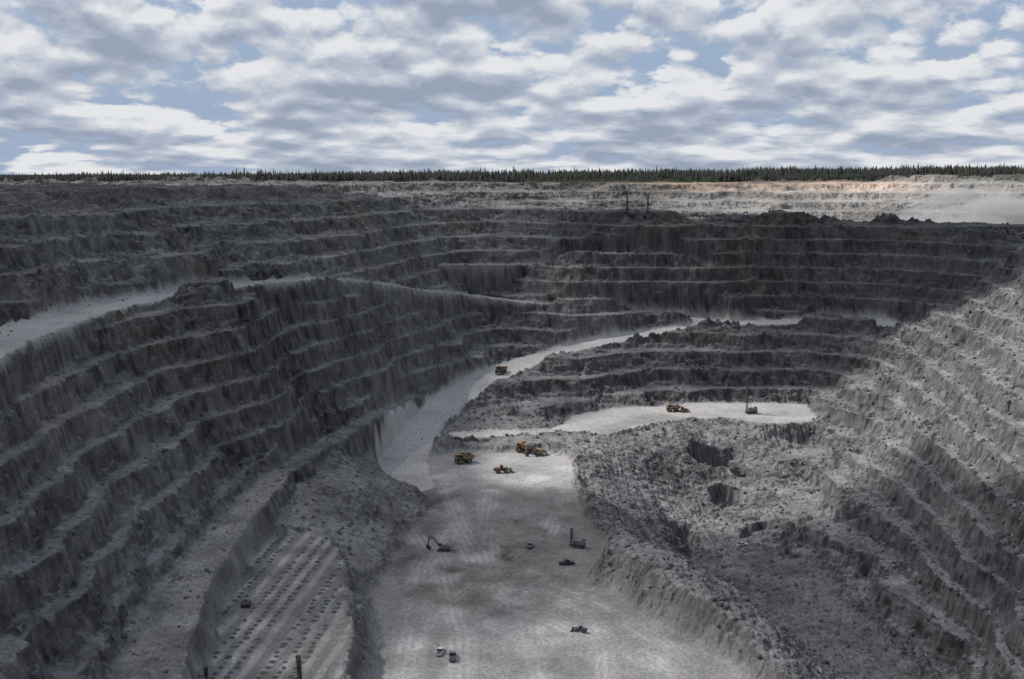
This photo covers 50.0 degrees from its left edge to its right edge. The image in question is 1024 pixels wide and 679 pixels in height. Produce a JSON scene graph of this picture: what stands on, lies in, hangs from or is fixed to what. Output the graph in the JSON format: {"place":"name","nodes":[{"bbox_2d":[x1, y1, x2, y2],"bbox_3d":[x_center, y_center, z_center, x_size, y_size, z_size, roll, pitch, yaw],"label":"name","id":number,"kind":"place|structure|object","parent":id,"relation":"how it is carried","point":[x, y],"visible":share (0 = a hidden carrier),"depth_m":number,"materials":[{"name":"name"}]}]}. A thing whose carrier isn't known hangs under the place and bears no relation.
{"place":"outdoors","nodes":[
{"label":"outdoors","id":0,"kind":"place"},
{"bbox_2d":[0,173,1023,678],"bbox_3d":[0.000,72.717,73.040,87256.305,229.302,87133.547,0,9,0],"label":"terrain","id":1,"kind":"structure","parent":0,"point":[488,595],"depth_m":556.63,"materials":[{"name":"grey stone"}]},
{"bbox_2d":[198,666,207,678],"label":"drill rig","id":2,"kind":"object","parent":1,"relation":"on","point":[205,673],"visible":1,"depth_m":312.28,"materials":[{"name":"metal"}]},
{"bbox_2d":[241,595,250,608],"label":"pickup truck","id":3,"kind":"object","parent":1,"relation":"on","point":[245,601],"visible":1,"depth_m":367.81,"materials":[{"name":"metal"}]},
{"bbox_2d":[209,537,341,678],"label":"drill cuttings","id":4,"kind":"object","parent":1,"relation":"on","point":[270,625],"visible":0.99,"depth_m":364.58,"materials":[{"name":"grey gravel"}]},
{"bbox_2d":[293,655,301,678],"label":"drill rig","id":5,"kind":"object","parent":1,"relation":"on","point":[299,668],"visible":1,"depth_m":310.06,"materials":[{"name":"metal"}]},
{"bbox_2d":[426,536,452,551],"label":"excavator","id":6,"kind":"object","parent":1,"relation":"on","point":[444,547],"visible":1,"depth_m":458.12,"materials":[{"name":"metal"}]},
{"bbox_2d":[435,643,444,655],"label":"pickup truck","id":7,"kind":"object","parent":1,"relation":"on","point":[440,651],"visible":1,"depth_m":360.20,"materials":[{"name":"metal"}]},
{"bbox_2d":[449,650,456,661],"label":"pickup truck","id":8,"kind":"object","parent":1,"relation":"on","point":[452,655],"visible":1,"depth_m":356.33,"materials":[{"name":"metal"}]},
{"bbox_2d":[453,452,474,464],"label":"haul truck","id":9,"kind":"object","parent":1,"relation":"on","point":[467,457],"visible":1,"depth_m":596.96,"materials":[{"name":"metal"}]},
{"bbox_2d":[495,365,507,373],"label":"haul truck","id":10,"kind":"object","parent":1,"relation":"on","point":[501,369],"visible":1,"depth_m":761.07,"materials":[{"name":"metal"}]},
{"bbox_2d":[493,464,512,473],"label":"wheel loader","id":11,"kind":"object","parent":1,"relation":"on","point":[498,470],"visible":1,"depth_m":578.39,"materials":[{"name":"metal"}]},
{"bbox_2d":[0,186,1023,678],"bbox_3d":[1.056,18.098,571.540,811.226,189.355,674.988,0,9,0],"label":"rubble rocks","id":12,"kind":"object","parent":1,"relation":"on","point":[650,558],"visible":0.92,"depth_m":559.37,"materials":[{"name":"grey stone"}]},
{"bbox_2d":[0,163,1023,181],"bbox_3d":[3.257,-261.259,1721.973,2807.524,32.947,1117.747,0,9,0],"label":"spruce forest","id":13,"kind":"object","parent":1,"relation":"on","point":[849,173],"visible":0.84,"depth_m":1495.35,"materials":[{"name":"plant"}]},
{"bbox_2d":[515,441,535,452],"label":"haul truck","id":14,"kind":"object","parent":1,"relation":"on","point":[522,445],"visible":0.91,"depth_m":620.67,"materials":[{"name":"metal"}]},
{"bbox_2d":[526,542,532,547],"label":"pickup truck","id":15,"kind":"object","parent":1,"relation":"on","point":[529,544],"visible":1,"depth_m":463.45,"materials":[{"name":"metal"}]},
{"bbox_2d":[524,444,546,456],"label":"excavator","id":16,"kind":"object","parent":1,"relation":"on","point":[538,452],"visible":1,"depth_m":614.71,"materials":[{"name":"metal"}]},
{"bbox_2d":[545,293,556,299],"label":"haul truck","id":17,"kind":"object","parent":1,"relation":"on","point":[552,296],"visible":1,"depth_m":865.38,"materials":[{"name":"metal"}]},
{"bbox_2d":[559,554,574,565],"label":"pickup truck","id":18,"kind":"object","parent":1,"relation":"on","point":[567,561],"visible":1,"depth_m":442.44,"materials":[{"name":"metal"}]},
{"bbox_2d":[569,528,585,548],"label":"drill rig","id":19,"kind":"object","parent":1,"relation":"on","point":[578,543],"visible":1,"depth_m":462.36,"materials":[{"name":"metal"}]},
{"bbox_2d":[571,625,587,632],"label":"pickup truck","id":20,"kind":"object","parent":1,"relation":"on","point":[580,627],"visible":1,"depth_m":377.20,"materials":[{"name":"metal"}]},
{"bbox_2d":[626,191,635,214],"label":"drill rig","id":21,"kind":"object","parent":1,"relation":"on","point":[630,212],"visible":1,"depth_m":940.34,"materials":[{"name":"metal"}]},
{"bbox_2d":[640,195,648,215],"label":"drill rig","id":22,"kind":"object","parent":1,"relation":"on","point":[644,213],"visible":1,"depth_m":943.06,"materials":[{"name":"metal"}]},
{"bbox_2d":[666,403,680,411],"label":"haul truck","id":23,"kind":"object","parent":1,"relation":"on","point":[674,407],"visible":1,"depth_m":728.03,"materials":[{"name":"metal"}]},
{"bbox_2d":[679,406,689,412],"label":"bulldozer","id":24,"kind":"object","parent":1,"relation":"on","point":[684,410],"visible":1,"depth_m":726.42,"materials":[{"name":"metal"}]},
{"bbox_2d":[731,211,748,221],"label":"excavator","id":25,"kind":"object","parent":1,"relation":"on","point":[737,218],"visible":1,"depth_m":928.26,"materials":[{"name":"metal"}]},
{"bbox_2d":[736,542,747,546],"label":"pickup truck","id":26,"kind":"object","parent":1,"relation":"on","point":[740,544],"visible":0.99,"depth_m":565.58,"materials":[{"name":"metal"}]},
{"bbox_2d":[745,377,757,413],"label":"drill rig","id":27,"kind":"object","parent":1,"relation":"on","point":[752,410],"visible":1,"depth_m":720.57,"materials":[{"name":"metal"}]},
{"bbox_2d":[0,0,1023,174],"label":"sky","id":28,"kind":"structure","parent":0,"point":[116,86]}
]}

